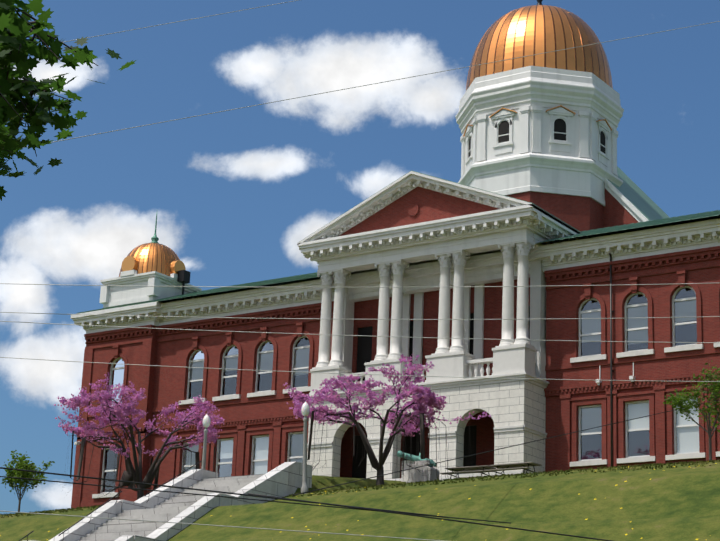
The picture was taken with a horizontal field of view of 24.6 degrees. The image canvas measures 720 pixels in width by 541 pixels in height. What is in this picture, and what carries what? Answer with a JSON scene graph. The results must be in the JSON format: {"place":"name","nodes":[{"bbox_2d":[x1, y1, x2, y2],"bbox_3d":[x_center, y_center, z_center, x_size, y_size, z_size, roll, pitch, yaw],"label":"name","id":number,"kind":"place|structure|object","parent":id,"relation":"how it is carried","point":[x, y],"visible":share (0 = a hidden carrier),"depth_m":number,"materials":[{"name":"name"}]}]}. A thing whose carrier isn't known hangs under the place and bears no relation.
{"place":"outdoors","nodes":[
{"label":"outdoors","id":0,"kind":"place"},
{"bbox_2d":[0,459,719,540],"bbox_3d":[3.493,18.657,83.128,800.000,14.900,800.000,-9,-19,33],"label":"ground","id":1,"kind":"structure","parent":0,"point":[678,503],"depth_m":56.67,"materials":[{"name":"green plant"}]},
{"bbox_2d":[1,450,54,511],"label":"young tree","id":2,"kind":"object","parent":1,"relation":"on","point":[23,465],"visible":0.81,"depth_m":89.78,"materials":[{"name":"green plant"}]},
{"bbox_2d":[0,0,135,200],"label":"tree foliage","id":3,"kind":"object","parent":1,"relation":"on","point":[17,47],"visible":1,"depth_m":13.68,"materials":[{"name":"green plant"}]},
{"bbox_2d":[54,372,224,501],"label":"redbud tree","id":4,"kind":"object","parent":1,"relation":"on","point":[119,412],"visible":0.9,"depth_m":82.61,"materials":[{"name":"purple plant"}]},
{"bbox_2d":[26,461,311,540],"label":"stair side walls","id":5,"kind":"structure","parent":1,"relation":"on","point":[284,479],"depth_m":68.22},
{"bbox_2d":[19,460,201,540],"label":"handrail","id":6,"kind":"object","parent":5,"relation":"on","point":[114,504],"visible":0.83,"depth_m":67.89,"materials":[{"name":"black metal"}]},
{"bbox_2d":[78,474,263,540],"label":"stair steps","id":7,"kind":"structure","parent":1,"relation":"on","point":[164,511],"depth_m":67.51,"materials":[{"name":"grey concrete"}]},
{"bbox_2d":[201,414,209,469],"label":"lamp post","id":8,"kind":"object","parent":1,"relation":"on","point":[206,421],"visible":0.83,"depth_m":75.83,"materials":[{"name":"white metal"}]},
{"bbox_2d":[301,402,309,493],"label":"lamp post","id":9,"kind":"object","parent":1,"relation":"on","point":[305,409],"visible":0.92,"depth_m":70.10,"materials":[{"name":"white metal"}]},
{"bbox_2d":[0,0,719,540],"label":"overhead wires","id":10,"kind":"object","parent":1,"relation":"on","point":[310,318],"visible":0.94,"depth_m":30.48,"materials":[{"name":"grey metal"}]},
{"bbox_2d":[279,354,490,485],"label":"redbud tree","id":11,"kind":"object","parent":1,"relation":"on","point":[423,401],"visible":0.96,"depth_m":73.10,"materials":[{"name":"purple plant"}]},
{"bbox_2d":[71,187,719,507],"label":"courthouse brick walls","id":12,"kind":"structure","parent":1,"relation":"on","point":[580,213],"depth_m":88.41,"materials":[{"name":"red brick"}]},
{"bbox_2d":[119,243,179,276],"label":"dome roof","id":13,"kind":"structure","parent":12,"relation":"on","point":[157,257],"depth_m":102.33,"materials":[{"name":"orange metal"}]},
{"bbox_2d":[150,214,158,242],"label":"finial","id":14,"kind":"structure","parent":13,"relation":"on","point":[154,238],"depth_m":104.32,"materials":[{"name":"teal metal"}]},
{"bbox_2d":[177,270,190,299],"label":"roof siren","id":15,"kind":"object","parent":12,"relation":"on","point":[183,277],"visible":0.68,"depth_m":102.11,"materials":[{"name":"black metal"}]},
{"bbox_2d":[74,362,634,444],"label":"wall lamps","id":16,"kind":"object","parent":12,"relation":"attached to","point":[597,382],"depth_m":81.18,"materials":[{"name":"white"}]},
{"bbox_2d":[121,105,611,273],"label":"pediment trim","id":17,"kind":"structure","parent":12,"relation":"attached to","point":[129,263],"depth_m":101.94,"materials":[{"name":"orange"}]},
{"bbox_2d":[70,66,719,333],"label":"cornice","id":18,"kind":"structure","parent":12,"relation":"on","point":[532,155],"depth_m":94.54,"materials":[{"name":"white paint"}]},
{"bbox_2d":[466,5,612,90],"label":"dome","id":19,"kind":"structure","parent":18,"relation":"on","point":[527,31],"depth_m":97.84,"materials":[{"name":"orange metal"}]},
{"bbox_2d":[100,117,698,493],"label":"window frames","id":20,"kind":"structure","parent":12,"relation":"in","point":[674,324],"depth_m":91.28,"materials":[{"name":"white wood"}]},
{"bbox_2d":[184,300,698,474],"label":"window blinds","id":21,"kind":"object","parent":20,"relation":"in","point":[299,363],"depth_m":81.66,"materials":[{"name":"white fabric"}]},
{"bbox_2d":[92,343,719,498],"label":"window sills","id":22,"kind":"structure","parent":12,"relation":"attached to","point":[593,462],"depth_m":80.51,"materials":[{"name":"white stone"}]},
{"bbox_2d":[609,253,613,465],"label":"downspout","id":23,"kind":"object","parent":12,"relation":"attached to","point":[611,394],"depth_m":81.04,"materials":[{"name":"red metal"}]},
{"bbox_2d":[398,450,439,482],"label":"cannon","id":24,"kind":"object","parent":1,"relation":"on","point":[413,476],"visible":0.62,"depth_m":76.69,"materials":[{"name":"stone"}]},
{"bbox_2d":[401,460,413,483],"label":"memorial sign","id":25,"kind":"object","parent":24,"relation":"attached to","point":[404,477],"visible":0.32,"depth_m":77.70,"materials":[{"name":"stone"}]},
{"bbox_2d":[307,240,548,480],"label":"columns","id":26,"kind":"structure","parent":1,"relation":"on","point":[524,356],"depth_m":85.43,"materials":[{"name":"white stone"}]},
{"bbox_2d":[440,465,497,478],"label":"picnic table","id":27,"kind":"object","parent":1,"relation":"on","point":[469,469],"visible":0.73,"depth_m":75.84,"materials":[{"name":"brown wood"}]},
{"bbox_2d":[484,462,542,474],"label":"picnic table","id":28,"kind":"object","parent":1,"relation":"on","point":[515,466],"visible":0.71,"depth_m":74.61,"materials":[{"name":"brown wood"}]},
{"bbox_2d":[663,361,719,460],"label":"young tree","id":29,"kind":"object","parent":1,"relation":"on","point":[715,390],"visible":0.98,"depth_m":66.78,"materials":[{"name":"green plant"}]},
{"bbox_2d":[0,0,719,513],"label":"sky","id":30,"kind":"structure","parent":0,"point":[234,193],"materials":[{"name":"blue"}]},
{"bbox_2d":[77,166,719,313],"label":"roof","id":31,"kind":"structure","parent":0,"point":[644,204],"depth_m":96.59,"materials":[{"name":"green metal"}]},
{"bbox_2d":[103,119,696,491],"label":"window panes","id":32,"kind":"structure","parent":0,"point":[364,350],"depth_m":88.95,"materials":[{"name":"black glass"}]},
{"bbox_2d":[102,288,698,492],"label":"windows","id":33,"kind":"structure","parent":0,"point":[117,376],"depth_m":92.46,"materials":[{"name":"grey glass"}]},
{"bbox_2d":[307,380,545,478],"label":"stone base wall","id":34,"kind":"structure","parent":0,"point":[514,403],"depth_m":82.77,"materials":[{"name":"white stone"}]},
{"bbox_3d":[-7.761,2.610,29.217,2.400,15.188,0.304,-9,-19,33],"label":"utility pole","id":35,"kind":"object","parent":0,"visible":0},
{"bbox_2d":[0,400,717,540],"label":"overhead cables","id":36,"kind":"object","parent":35,"relation":"attached to","point":[359,508],"visible":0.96,"depth_m":32.73,"materials":[{"name":"black plastic"}]}
]}

